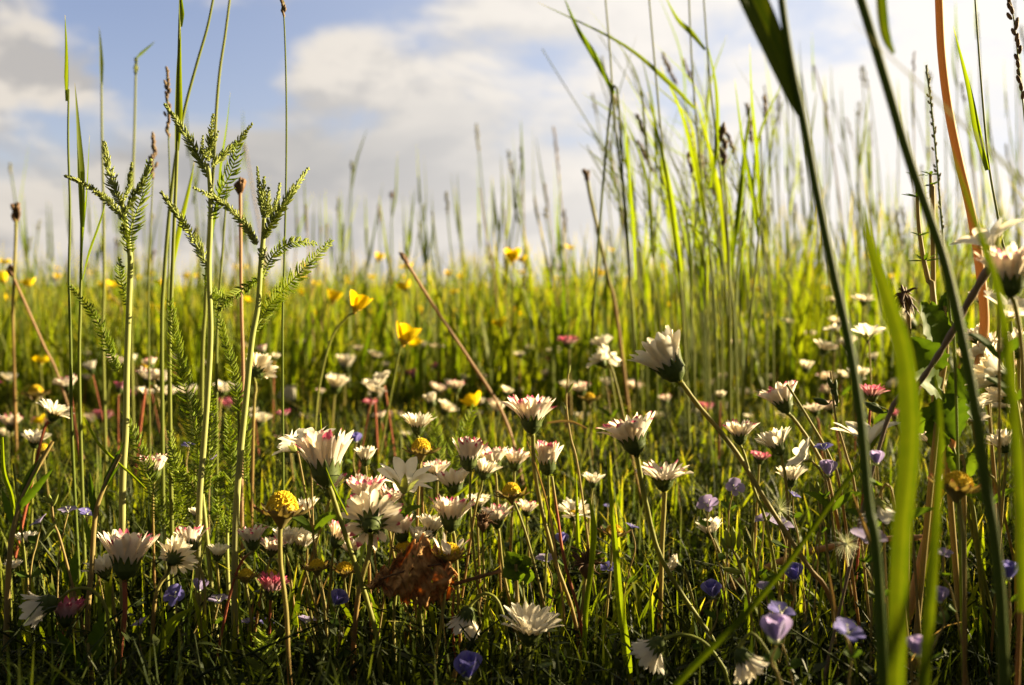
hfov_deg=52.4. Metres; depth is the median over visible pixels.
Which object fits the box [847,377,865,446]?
daisy
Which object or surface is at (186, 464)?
speedwell flower
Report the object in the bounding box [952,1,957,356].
grass stalk
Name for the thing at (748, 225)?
grass stalk
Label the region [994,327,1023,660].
daisy
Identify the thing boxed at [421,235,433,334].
grass stalk
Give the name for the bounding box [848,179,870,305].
grass stalk
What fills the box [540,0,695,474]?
grass stalk
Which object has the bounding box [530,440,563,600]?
daisy
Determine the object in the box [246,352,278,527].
daisy
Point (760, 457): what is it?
daisy
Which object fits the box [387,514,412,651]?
daisy
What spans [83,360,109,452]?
daisy
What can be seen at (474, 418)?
daisy
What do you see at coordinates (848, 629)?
speedwell flower
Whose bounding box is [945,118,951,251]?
grass stalk
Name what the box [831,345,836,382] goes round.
daisy
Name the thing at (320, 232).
grass stalk
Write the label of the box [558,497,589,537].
daisy
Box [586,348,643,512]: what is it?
daisy
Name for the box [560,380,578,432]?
daisy
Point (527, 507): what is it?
daisy
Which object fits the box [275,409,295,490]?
daisy
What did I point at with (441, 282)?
grass stalk
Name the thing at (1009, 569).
speedwell flower
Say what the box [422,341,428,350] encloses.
daisy
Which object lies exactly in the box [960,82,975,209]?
grass stalk
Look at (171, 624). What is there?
long grass
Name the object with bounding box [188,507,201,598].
daisy
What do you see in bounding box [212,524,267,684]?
daisy
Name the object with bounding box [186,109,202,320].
grass stalk
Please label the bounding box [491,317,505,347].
buttercup
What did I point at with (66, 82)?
grass stalk
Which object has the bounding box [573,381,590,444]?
daisy
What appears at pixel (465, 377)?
daisy
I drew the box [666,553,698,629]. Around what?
daisy
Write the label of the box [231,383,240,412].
daisy
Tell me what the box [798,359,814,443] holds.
daisy
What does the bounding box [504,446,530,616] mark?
daisy
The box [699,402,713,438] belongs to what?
daisy
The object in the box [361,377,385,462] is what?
daisy
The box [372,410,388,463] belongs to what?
daisy
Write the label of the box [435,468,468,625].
daisy
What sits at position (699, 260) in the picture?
grass stalk
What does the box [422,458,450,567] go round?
daisy
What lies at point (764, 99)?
grass stalk
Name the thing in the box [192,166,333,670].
yarrow
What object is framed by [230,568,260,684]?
spent daisy
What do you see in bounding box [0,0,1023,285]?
sky
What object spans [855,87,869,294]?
grass stalk
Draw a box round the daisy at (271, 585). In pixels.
[257,571,289,668]
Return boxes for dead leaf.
[366,533,457,610]
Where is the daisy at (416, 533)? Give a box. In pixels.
[409,525,436,651]
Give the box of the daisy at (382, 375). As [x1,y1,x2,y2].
[373,370,395,456]
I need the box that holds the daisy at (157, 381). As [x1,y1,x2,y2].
[143,369,166,477]
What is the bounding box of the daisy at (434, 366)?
[430,362,448,423]
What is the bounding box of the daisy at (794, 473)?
[776,465,807,601]
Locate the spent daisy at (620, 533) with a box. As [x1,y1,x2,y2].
[598,524,630,638]
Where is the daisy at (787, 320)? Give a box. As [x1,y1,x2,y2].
[782,318,793,385]
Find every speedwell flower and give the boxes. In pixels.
[16,513,45,600]
[53,506,76,638]
[79,507,103,599]
[130,616,163,683]
[163,584,190,662]
[181,442,202,521]
[185,578,208,642]
[206,455,218,540]
[207,594,227,655]
[241,617,254,676]
[298,615,315,653]
[330,589,350,669]
[347,432,361,474]
[453,650,481,684]
[535,553,557,607]
[540,532,568,646]
[588,561,614,654]
[602,504,611,540]
[615,523,638,640]
[691,579,726,684]
[696,494,730,624]
[721,477,744,647]
[751,512,768,602]
[756,581,783,673]
[760,613,792,684]
[767,515,793,663]
[768,600,800,684]
[777,562,803,668]
[785,490,807,643]
[798,442,832,670]
[809,459,837,666]
[833,617,865,684]
[850,525,888,653]
[869,450,888,634]
[906,635,920,684]
[932,586,948,658]
[939,547,969,684]
[991,560,1016,657]
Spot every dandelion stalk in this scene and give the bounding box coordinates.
[6,264,88,478]
[10,202,20,481]
[234,177,245,586]
[399,252,523,487]
[582,168,631,418]
[685,534,921,622]
[909,0,989,630]
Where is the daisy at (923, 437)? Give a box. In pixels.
[915,431,930,608]
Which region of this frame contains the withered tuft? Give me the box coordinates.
[895,284,919,664]
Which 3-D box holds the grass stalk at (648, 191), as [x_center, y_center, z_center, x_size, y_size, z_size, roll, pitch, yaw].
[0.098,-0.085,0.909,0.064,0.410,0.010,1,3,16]
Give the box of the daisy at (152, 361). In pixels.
[142,356,167,445]
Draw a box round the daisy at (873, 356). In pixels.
[868,353,881,408]
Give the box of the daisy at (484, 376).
[476,373,486,389]
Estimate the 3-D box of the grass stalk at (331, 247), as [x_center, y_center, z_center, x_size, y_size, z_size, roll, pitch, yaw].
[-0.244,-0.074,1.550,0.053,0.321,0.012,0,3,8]
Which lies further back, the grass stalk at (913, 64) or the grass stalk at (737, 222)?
the grass stalk at (913, 64)
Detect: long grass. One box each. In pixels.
[1,437,14,533]
[84,417,146,489]
[131,607,191,684]
[326,468,347,515]
[420,475,478,526]
[452,648,466,681]
[526,441,567,644]
[547,420,586,428]
[575,474,583,582]
[581,498,596,681]
[606,457,633,684]
[672,428,883,684]
[828,572,835,621]
[852,494,885,602]
[863,205,920,684]
[918,363,943,684]
[946,140,1023,611]
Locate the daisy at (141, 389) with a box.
[135,386,154,462]
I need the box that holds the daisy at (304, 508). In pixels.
[296,496,318,626]
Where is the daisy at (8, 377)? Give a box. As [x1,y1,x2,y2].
[0,372,17,407]
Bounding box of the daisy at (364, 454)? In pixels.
[354,445,380,608]
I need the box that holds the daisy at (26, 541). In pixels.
[15,531,37,646]
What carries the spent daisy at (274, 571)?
on the ground at (495, 656)
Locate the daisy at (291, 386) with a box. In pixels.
[284,384,296,412]
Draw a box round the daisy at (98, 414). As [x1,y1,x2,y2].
[90,410,114,433]
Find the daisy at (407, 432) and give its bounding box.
[400,431,410,444]
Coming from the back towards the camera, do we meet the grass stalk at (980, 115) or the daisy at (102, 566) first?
the grass stalk at (980, 115)
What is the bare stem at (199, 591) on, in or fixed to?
on the ground at (495, 656)
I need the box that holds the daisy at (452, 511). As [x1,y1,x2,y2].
[429,494,474,683]
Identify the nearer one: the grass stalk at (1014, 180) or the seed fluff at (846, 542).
the seed fluff at (846, 542)
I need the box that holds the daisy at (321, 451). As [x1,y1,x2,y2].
[290,429,383,684]
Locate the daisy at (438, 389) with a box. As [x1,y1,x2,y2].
[428,382,447,434]
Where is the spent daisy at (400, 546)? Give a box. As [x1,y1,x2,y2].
[389,541,410,646]
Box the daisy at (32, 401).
[30,396,42,428]
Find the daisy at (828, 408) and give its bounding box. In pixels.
[823,401,842,478]
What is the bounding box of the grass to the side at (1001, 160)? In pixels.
[853,22,1023,184]
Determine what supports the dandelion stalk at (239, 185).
on the ground at (495, 656)
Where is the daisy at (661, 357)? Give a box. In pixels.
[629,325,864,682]
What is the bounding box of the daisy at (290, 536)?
[273,525,301,653]
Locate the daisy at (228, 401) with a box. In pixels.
[218,396,233,425]
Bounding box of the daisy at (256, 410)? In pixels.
[249,407,259,464]
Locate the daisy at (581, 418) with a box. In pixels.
[572,412,588,429]
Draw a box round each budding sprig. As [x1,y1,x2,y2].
[43,494,84,635]
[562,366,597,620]
[720,527,760,684]
[809,480,838,682]
[812,371,874,665]
[863,402,920,634]
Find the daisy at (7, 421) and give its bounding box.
[0,413,23,453]
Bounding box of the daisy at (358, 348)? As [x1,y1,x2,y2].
[353,345,361,373]
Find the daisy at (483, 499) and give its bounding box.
[467,493,489,616]
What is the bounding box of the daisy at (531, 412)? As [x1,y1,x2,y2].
[501,394,581,658]
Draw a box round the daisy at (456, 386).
[447,379,464,455]
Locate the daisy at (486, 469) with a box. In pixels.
[460,456,502,601]
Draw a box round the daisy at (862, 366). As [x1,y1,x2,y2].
[845,323,881,465]
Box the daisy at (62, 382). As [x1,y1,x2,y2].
[53,374,84,494]
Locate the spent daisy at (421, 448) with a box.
[402,438,440,636]
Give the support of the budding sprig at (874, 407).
on the ground at (495, 656)
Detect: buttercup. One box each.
[0,259,10,332]
[0,271,24,384]
[2,294,10,322]
[20,277,48,377]
[31,414,61,474]
[32,355,49,430]
[53,273,61,310]
[98,281,110,322]
[107,280,118,322]
[145,303,159,356]
[182,272,190,287]
[239,296,253,352]
[299,289,305,310]
[310,290,372,498]
[314,289,342,407]
[369,252,384,330]
[376,321,421,475]
[386,337,422,444]
[395,279,426,402]
[400,263,413,309]
[417,306,423,339]
[444,270,451,313]
[458,274,461,302]
[459,391,486,447]
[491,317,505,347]
[504,247,520,424]
[514,355,525,394]
[517,255,528,300]
[560,244,574,319]
[587,269,603,327]
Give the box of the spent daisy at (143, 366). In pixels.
[136,362,152,449]
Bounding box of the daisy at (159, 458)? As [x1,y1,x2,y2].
[140,453,166,630]
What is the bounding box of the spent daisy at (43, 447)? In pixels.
[35,443,54,543]
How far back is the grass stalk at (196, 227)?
1.30 m
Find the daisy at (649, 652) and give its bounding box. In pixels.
[629,632,729,684]
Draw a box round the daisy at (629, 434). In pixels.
[596,411,730,677]
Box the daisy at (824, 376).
[815,372,837,421]
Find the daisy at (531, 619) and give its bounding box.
[500,601,564,684]
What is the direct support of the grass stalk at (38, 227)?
on the ground at (495, 656)
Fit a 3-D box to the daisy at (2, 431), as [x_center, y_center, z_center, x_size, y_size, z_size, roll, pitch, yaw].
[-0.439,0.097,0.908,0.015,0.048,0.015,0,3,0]
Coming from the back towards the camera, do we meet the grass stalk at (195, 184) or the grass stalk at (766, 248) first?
the grass stalk at (766, 248)
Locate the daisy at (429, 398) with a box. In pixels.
[423,392,447,468]
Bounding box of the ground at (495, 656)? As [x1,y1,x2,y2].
[1,286,1012,684]
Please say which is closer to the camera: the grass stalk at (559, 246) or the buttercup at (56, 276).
the grass stalk at (559, 246)
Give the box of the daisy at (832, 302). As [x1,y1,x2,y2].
[825,297,834,369]
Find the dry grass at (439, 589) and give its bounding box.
[1,355,1014,684]
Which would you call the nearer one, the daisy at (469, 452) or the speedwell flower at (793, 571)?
the speedwell flower at (793, 571)
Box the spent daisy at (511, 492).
[494,482,549,640]
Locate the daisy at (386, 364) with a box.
[383,361,389,389]
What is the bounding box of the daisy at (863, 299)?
[850,293,874,458]
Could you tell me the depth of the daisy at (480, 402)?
1.01 m
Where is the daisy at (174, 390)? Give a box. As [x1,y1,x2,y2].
[155,385,178,480]
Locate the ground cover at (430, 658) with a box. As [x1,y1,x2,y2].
[0,396,1010,684]
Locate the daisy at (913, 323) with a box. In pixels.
[902,309,926,338]
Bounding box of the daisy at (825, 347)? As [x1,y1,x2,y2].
[809,339,837,454]
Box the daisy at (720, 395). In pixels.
[715,391,725,462]
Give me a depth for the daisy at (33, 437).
0.58 m
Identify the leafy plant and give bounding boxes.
[2,440,53,681]
[57,612,104,684]
[62,551,78,675]
[83,441,124,683]
[909,292,983,684]
[944,446,978,656]
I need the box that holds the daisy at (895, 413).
[891,409,898,453]
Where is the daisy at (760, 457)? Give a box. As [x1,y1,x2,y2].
[750,450,771,603]
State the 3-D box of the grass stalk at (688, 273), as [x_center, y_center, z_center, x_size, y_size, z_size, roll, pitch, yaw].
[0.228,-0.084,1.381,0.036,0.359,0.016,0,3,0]
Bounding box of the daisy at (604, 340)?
[591,335,626,471]
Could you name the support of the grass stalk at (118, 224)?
on the ground at (495, 656)
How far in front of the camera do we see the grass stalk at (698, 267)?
1.00 m
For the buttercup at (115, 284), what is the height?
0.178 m
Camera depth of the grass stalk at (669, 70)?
1.18 m
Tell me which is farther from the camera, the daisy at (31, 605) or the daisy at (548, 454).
the daisy at (548, 454)
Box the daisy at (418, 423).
[401,411,435,634]
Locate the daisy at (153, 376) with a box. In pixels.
[133,366,159,493]
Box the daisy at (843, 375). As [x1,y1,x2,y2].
[826,370,848,439]
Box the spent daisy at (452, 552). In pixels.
[431,532,471,684]
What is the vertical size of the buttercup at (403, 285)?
0.178 m
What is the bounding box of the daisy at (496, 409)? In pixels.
[490,401,504,427]
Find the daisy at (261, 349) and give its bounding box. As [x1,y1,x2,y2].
[256,344,281,434]
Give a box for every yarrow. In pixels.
[63,141,152,673]
[121,412,195,641]
[159,103,252,673]
[163,289,252,655]
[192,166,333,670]
[210,412,241,612]
[246,626,280,684]
[429,404,478,546]
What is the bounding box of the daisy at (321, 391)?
[316,387,324,421]
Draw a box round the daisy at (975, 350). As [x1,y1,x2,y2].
[970,331,1021,423]
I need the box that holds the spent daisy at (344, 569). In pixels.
[328,561,356,673]
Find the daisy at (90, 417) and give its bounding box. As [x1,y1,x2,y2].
[82,413,96,433]
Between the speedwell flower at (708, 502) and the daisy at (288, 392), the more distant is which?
the daisy at (288, 392)
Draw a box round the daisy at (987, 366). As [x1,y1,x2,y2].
[973,342,1021,404]
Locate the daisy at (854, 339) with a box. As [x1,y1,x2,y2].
[835,335,857,344]
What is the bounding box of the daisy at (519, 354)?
[513,351,524,399]
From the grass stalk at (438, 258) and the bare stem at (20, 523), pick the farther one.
the grass stalk at (438, 258)
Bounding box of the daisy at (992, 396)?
[981,372,1022,448]
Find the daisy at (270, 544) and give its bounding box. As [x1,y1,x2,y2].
[251,535,287,650]
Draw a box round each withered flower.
[474,510,495,655]
[568,546,606,668]
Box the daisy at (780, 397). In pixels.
[756,380,857,624]
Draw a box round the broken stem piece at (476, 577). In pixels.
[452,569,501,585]
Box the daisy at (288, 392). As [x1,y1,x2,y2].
[275,385,299,412]
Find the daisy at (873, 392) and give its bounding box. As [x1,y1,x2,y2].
[851,383,890,617]
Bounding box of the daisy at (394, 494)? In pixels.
[379,484,407,628]
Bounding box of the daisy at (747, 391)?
[740,388,753,416]
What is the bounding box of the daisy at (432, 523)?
[417,513,442,626]
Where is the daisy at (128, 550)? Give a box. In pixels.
[96,528,159,677]
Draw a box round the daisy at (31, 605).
[19,586,116,667]
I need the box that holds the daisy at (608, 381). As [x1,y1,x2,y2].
[601,377,613,411]
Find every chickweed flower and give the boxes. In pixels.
[272,428,335,633]
[278,427,336,666]
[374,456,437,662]
[596,343,626,501]
[786,437,860,664]
[823,323,850,472]
[831,420,898,682]
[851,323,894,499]
[858,483,931,684]
[949,218,1023,539]
[967,412,1013,637]
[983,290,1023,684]
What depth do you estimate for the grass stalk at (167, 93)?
0.62 m
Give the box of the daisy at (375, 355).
[360,350,382,430]
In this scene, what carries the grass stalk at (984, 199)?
on the ground at (495, 656)
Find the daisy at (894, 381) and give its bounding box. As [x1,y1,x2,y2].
[887,378,897,390]
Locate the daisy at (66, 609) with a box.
[54,595,85,666]
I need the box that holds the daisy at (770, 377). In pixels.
[763,374,777,384]
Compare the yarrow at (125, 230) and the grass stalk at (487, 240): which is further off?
the grass stalk at (487, 240)
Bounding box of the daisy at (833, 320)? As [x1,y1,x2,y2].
[827,316,839,417]
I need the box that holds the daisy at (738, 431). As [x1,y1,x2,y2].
[722,419,790,661]
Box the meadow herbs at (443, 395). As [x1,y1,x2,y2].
[0,297,1010,504]
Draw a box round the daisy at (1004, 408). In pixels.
[991,402,1007,413]
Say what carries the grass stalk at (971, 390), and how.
on the ground at (495, 656)
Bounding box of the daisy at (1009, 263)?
[974,242,1023,684]
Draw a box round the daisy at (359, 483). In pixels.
[346,473,386,640]
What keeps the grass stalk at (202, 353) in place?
on the ground at (495, 656)
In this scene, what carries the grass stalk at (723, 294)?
on the ground at (495, 656)
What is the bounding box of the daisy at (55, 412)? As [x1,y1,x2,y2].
[14,398,73,560]
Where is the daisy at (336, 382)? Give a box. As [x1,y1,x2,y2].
[326,372,349,433]
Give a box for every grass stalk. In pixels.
[8,140,29,304]
[9,237,31,325]
[23,197,33,306]
[25,220,40,300]
[33,228,61,351]
[38,199,48,370]
[43,204,52,333]
[63,176,75,285]
[64,19,82,617]
[75,87,106,593]
[85,259,96,330]
[88,197,98,348]
[88,216,107,348]
[93,203,134,386]
[99,28,107,475]
[113,165,129,280]
[114,211,128,296]
[121,234,136,281]
[130,42,153,471]
[138,212,153,336]
[142,191,144,355]
[144,201,160,302]
[145,249,155,304]
[148,132,157,522]
[150,195,161,303]
[160,0,213,586]
[163,66,171,385]
[168,0,183,642]
[169,165,227,541]
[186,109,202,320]
[192,178,204,329]
[194,226,207,335]
[199,0,230,548]
[206,209,244,341]
[213,209,230,320]
[226,180,249,340]
[234,202,236,325]
[242,195,247,314]
[243,122,267,296]
[244,194,269,339]
[247,254,251,324]
[277,224,300,325]
[280,0,286,626]
[289,194,310,322]
[304,180,315,387]
[310,195,321,301]
[321,195,327,354]
[330,187,358,344]
[336,196,339,322]
[339,204,349,317]
[340,230,346,310]
[341,200,357,295]
[347,130,366,329]
[351,229,357,356]
[365,185,382,332]
[377,205,383,300]
[379,196,399,376]
[389,166,396,333]
[397,223,420,335]
[399,207,411,369]
[402,190,414,356]
[417,153,429,341]
[417,210,425,289]
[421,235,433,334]
[422,205,443,335]
[425,208,432,372]
[431,210,447,376]
[432,206,449,299]
[445,191,457,338]
[451,176,464,326]
[455,194,480,333]
[475,123,491,299]
[477,154,497,309]
[477,208,480,337]
[480,184,494,318]
[489,179,505,298]
[492,166,503,310]
[503,166,509,304]
[503,194,508,284]
[505,128,523,318]
[507,150,530,307]
[508,172,523,332]
[512,132,526,368]
[522,220,524,303]
[532,126,559,335]
[535,136,561,304]
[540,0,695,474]
[542,48,665,403]
[543,208,568,335]
[550,219,557,293]
[553,126,567,314]
[554,160,565,297]
[557,188,571,360]
[560,230,585,325]
[562,209,581,332]
[565,0,627,466]
[576,122,642,315]
[577,57,642,419]
[581,113,648,380]
[583,79,677,422]
[587,38,648,439]
[591,12,658,443]
[591,93,615,297]
[592,132,663,393]
[593,175,601,346]
[598,71,642,300]
[599,35,735,293]
[600,118,648,396]
[601,56,629,326]
[605,0,638,416]
[607,139,625,241]
[607,227,630,329]
[608,150,690,416]
[611,108,674,403]
[615,95,689,411]
[616,53,698,410]
[620,195,651,336]
[624,95,685,456]
[626,61,688,387]
[628,121,668,392]
[631,68,714,402]
[635,165,661,330]
[636,140,711,400]
[637,69,677,324]
[639,74,695,289]
[639,161,672,323]
[643,83,703,325]
[647,135,736,347]
[648,179,714,416]
[654,65,728,398]
[654,74,708,389]
[655,44,767,429]
[658,121,711,373]
[658,124,708,377]
[659,160,724,431]
[660,0,734,376]
[661,0,720,476]
[662,136,709,401]
[663,106,735,422]
[665,128,733,364]
[669,165,710,449]
[670,37,733,387]
[671,38,725,426]
[675,170,752,434]
[676,165,748,295]
[677,187,695,359]
[678,136,738,364]
[680,203,722,429]
[682,57,755,327]
[684,149,728,268]
[685,151,732,462]
[688,48,750,412]
[688,115,709,367]
[690,56,729,221]
[691,91,710,414]
[692,116,730,348]
[696,104,750,469]
[697,118,755,398]
[703,0,740,477]
[704,99,767,385]
[704,103,771,328]
[713,152,739,407]
[718,122,731,467]
[725,88,779,427]
[731,164,773,325]
[733,59,784,381]
[734,56,762,477]
[739,0,887,684]
[739,176,749,405]
[748,119,767,405]
[757,104,782,332]
[761,172,769,327]
[763,85,785,316]
[765,57,780,292]
[768,188,799,316]
[775,142,780,354]
[781,101,794,294]
[785,135,800,305]
[787,101,802,379]
[794,203,803,309]
[797,57,832,357]
[797,148,819,284]
[799,41,822,342]
[800,160,820,323]
[801,179,816,281]
[806,163,815,308]
[811,190,820,360]
[812,42,849,318]
[820,164,854,326]
[823,78,832,323]
[825,100,829,231]
[831,74,860,271]
[835,183,869,316]
[839,144,872,281]
[841,93,854,228]
[845,118,881,314]
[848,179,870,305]
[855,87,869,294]
[855,158,884,335]
[856,0,1009,684]
[856,101,860,267]
[857,121,871,221]
[860,66,870,286]
[862,65,886,272]
[864,145,878,243]
[865,244,876,348]
[868,126,873,237]
[879,179,901,283]
[886,89,899,268]
[893,171,922,336]
[900,187,923,336]
[902,205,927,288]
[905,102,923,296]
[910,68,939,229]
[912,51,915,316]
[915,151,929,302]
[920,165,929,272]
[920,208,927,337]
[925,65,961,678]
[926,71,936,203]
[926,78,930,268]
[927,120,959,285]
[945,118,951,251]
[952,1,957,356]
[952,153,966,251]
[953,0,1012,332]
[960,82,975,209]
[965,74,977,170]
[965,218,996,327]
[968,118,986,280]
[969,70,993,319]
[974,272,975,323]
[975,13,983,219]
[983,80,996,221]
[986,90,1005,246]
[995,170,1009,329]
[1003,57,1020,246]
[1005,143,1020,248]
[1006,0,1023,429]
[1010,55,1021,247]
[1013,0,1018,376]
[1014,176,1016,228]
[1020,25,1023,49]
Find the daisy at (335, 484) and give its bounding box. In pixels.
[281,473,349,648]
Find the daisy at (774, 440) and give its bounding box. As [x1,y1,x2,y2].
[755,426,794,658]
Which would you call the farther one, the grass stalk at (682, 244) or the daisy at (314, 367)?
the daisy at (314, 367)
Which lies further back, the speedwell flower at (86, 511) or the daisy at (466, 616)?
the speedwell flower at (86, 511)
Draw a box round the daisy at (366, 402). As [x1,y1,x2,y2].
[362,398,377,471]
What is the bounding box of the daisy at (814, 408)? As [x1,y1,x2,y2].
[803,403,825,483]
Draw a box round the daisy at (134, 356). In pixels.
[133,354,140,408]
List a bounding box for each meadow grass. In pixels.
[0,241,1023,429]
[24,286,830,307]
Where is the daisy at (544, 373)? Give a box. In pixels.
[540,369,551,380]
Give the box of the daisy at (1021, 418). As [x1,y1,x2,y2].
[1007,403,1021,496]
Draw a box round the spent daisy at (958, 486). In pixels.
[927,470,980,684]
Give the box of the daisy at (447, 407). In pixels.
[432,399,458,441]
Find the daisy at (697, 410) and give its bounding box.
[692,409,702,424]
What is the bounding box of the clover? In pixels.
[503,551,535,661]
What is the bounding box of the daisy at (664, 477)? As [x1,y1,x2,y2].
[635,459,693,635]
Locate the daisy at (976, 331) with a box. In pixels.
[967,325,1007,621]
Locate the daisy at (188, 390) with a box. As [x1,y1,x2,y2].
[178,383,196,452]
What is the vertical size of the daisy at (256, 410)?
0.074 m
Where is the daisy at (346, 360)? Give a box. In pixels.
[336,353,354,424]
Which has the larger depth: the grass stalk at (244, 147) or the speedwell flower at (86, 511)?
the grass stalk at (244, 147)
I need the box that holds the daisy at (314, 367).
[312,358,316,387]
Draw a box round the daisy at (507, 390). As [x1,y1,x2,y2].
[487,385,513,478]
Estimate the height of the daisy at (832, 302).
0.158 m
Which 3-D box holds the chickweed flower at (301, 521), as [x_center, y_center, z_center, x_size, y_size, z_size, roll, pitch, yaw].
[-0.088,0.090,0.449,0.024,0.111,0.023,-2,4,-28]
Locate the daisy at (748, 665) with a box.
[730,632,779,684]
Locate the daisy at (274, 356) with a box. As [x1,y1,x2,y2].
[271,353,279,431]
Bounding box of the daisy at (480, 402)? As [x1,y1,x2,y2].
[477,397,485,428]
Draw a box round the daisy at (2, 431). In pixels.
[0,428,13,448]
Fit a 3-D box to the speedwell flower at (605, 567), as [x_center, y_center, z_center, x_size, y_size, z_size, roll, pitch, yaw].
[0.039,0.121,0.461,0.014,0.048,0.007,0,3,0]
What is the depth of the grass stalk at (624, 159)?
1.35 m
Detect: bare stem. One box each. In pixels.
[12,463,26,639]
[198,542,205,636]
[237,411,239,644]
[251,594,255,671]
[305,585,318,661]
[392,596,396,663]
[404,605,418,647]
[418,607,426,677]
[451,581,455,659]
[476,590,491,684]
[522,581,531,674]
[538,585,547,656]
[550,476,586,663]
[751,502,761,637]
[786,384,867,680]
[929,443,995,633]
[949,438,987,649]
[989,472,1015,574]
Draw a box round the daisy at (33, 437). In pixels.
[21,429,51,549]
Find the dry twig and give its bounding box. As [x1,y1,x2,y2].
[820,266,989,684]
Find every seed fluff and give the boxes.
[766,494,792,526]
[830,529,861,565]
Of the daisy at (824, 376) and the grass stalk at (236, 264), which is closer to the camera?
the daisy at (824, 376)
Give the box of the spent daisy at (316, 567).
[301,559,332,660]
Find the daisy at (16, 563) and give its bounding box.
[2,559,21,637]
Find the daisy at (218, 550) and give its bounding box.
[208,542,229,613]
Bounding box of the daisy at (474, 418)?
[466,410,481,432]
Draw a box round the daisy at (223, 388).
[213,380,234,439]
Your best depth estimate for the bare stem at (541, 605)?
0.44 m
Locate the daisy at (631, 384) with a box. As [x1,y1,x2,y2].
[627,380,644,417]
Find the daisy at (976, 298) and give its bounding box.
[968,287,995,507]
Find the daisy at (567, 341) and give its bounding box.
[556,334,580,439]
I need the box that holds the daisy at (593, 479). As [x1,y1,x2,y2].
[581,471,605,607]
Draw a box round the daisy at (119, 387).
[114,381,122,470]
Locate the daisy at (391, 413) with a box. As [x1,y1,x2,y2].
[389,410,403,421]
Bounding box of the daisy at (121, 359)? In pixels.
[103,355,123,440]
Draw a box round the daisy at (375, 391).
[357,384,385,474]
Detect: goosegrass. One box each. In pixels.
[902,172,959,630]
[921,170,937,658]
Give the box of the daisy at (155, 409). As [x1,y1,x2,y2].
[140,370,159,429]
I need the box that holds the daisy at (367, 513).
[341,487,404,682]
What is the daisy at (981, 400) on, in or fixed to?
on the ground at (495, 656)
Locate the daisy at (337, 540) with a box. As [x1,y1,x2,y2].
[324,520,351,646]
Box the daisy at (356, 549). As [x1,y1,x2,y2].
[339,536,359,650]
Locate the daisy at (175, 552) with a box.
[151,534,198,642]
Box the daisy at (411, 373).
[405,368,415,383]
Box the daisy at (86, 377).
[83,374,92,411]
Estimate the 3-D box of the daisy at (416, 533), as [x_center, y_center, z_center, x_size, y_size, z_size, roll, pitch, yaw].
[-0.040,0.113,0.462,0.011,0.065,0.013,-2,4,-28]
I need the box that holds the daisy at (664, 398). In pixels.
[658,394,670,447]
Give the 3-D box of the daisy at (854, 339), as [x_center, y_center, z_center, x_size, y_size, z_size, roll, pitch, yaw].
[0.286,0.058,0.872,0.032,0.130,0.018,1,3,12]
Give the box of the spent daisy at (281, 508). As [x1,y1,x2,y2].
[253,490,313,684]
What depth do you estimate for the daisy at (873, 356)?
1.09 m
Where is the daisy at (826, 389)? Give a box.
[819,384,840,420]
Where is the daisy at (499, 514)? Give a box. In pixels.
[480,502,515,639]
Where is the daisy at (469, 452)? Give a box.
[453,436,488,618]
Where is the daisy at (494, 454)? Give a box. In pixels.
[480,446,507,628]
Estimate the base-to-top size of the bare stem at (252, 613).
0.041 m
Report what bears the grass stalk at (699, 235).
on the ground at (495, 656)
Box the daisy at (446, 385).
[444,382,451,400]
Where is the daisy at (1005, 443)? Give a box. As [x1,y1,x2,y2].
[986,429,1010,684]
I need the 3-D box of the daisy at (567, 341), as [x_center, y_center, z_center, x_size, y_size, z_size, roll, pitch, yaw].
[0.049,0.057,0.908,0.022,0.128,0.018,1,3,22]
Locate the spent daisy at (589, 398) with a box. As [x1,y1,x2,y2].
[578,392,599,494]
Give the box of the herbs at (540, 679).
[0,395,1023,684]
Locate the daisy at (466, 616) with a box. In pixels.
[446,592,513,684]
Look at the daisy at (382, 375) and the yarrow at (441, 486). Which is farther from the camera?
the daisy at (382, 375)
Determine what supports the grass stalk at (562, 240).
on the ground at (495, 656)
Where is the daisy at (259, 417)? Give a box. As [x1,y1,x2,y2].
[249,412,271,464]
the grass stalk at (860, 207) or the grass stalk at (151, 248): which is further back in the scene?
the grass stalk at (151, 248)
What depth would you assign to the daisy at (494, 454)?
0.50 m
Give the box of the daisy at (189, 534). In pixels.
[173,524,209,639]
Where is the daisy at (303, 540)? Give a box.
[293,527,322,628]
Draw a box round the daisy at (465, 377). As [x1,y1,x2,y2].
[458,374,470,407]
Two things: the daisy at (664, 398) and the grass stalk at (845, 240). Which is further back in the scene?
the grass stalk at (845, 240)
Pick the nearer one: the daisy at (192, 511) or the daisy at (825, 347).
the daisy at (192, 511)
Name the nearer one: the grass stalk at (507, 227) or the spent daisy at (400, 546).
the spent daisy at (400, 546)
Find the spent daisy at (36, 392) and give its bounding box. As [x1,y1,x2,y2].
[21,385,50,473]
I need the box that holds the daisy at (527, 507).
[515,499,538,590]
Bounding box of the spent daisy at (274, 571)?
[260,569,278,660]
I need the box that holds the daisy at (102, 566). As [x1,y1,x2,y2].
[80,553,121,669]
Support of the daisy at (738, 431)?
on the ground at (495, 656)
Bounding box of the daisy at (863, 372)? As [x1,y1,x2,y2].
[853,366,869,467]
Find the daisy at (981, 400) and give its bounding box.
[979,395,989,435]
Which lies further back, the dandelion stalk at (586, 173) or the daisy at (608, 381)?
the daisy at (608, 381)
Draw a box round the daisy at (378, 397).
[368,392,382,410]
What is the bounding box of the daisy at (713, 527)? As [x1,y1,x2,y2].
[696,517,741,604]

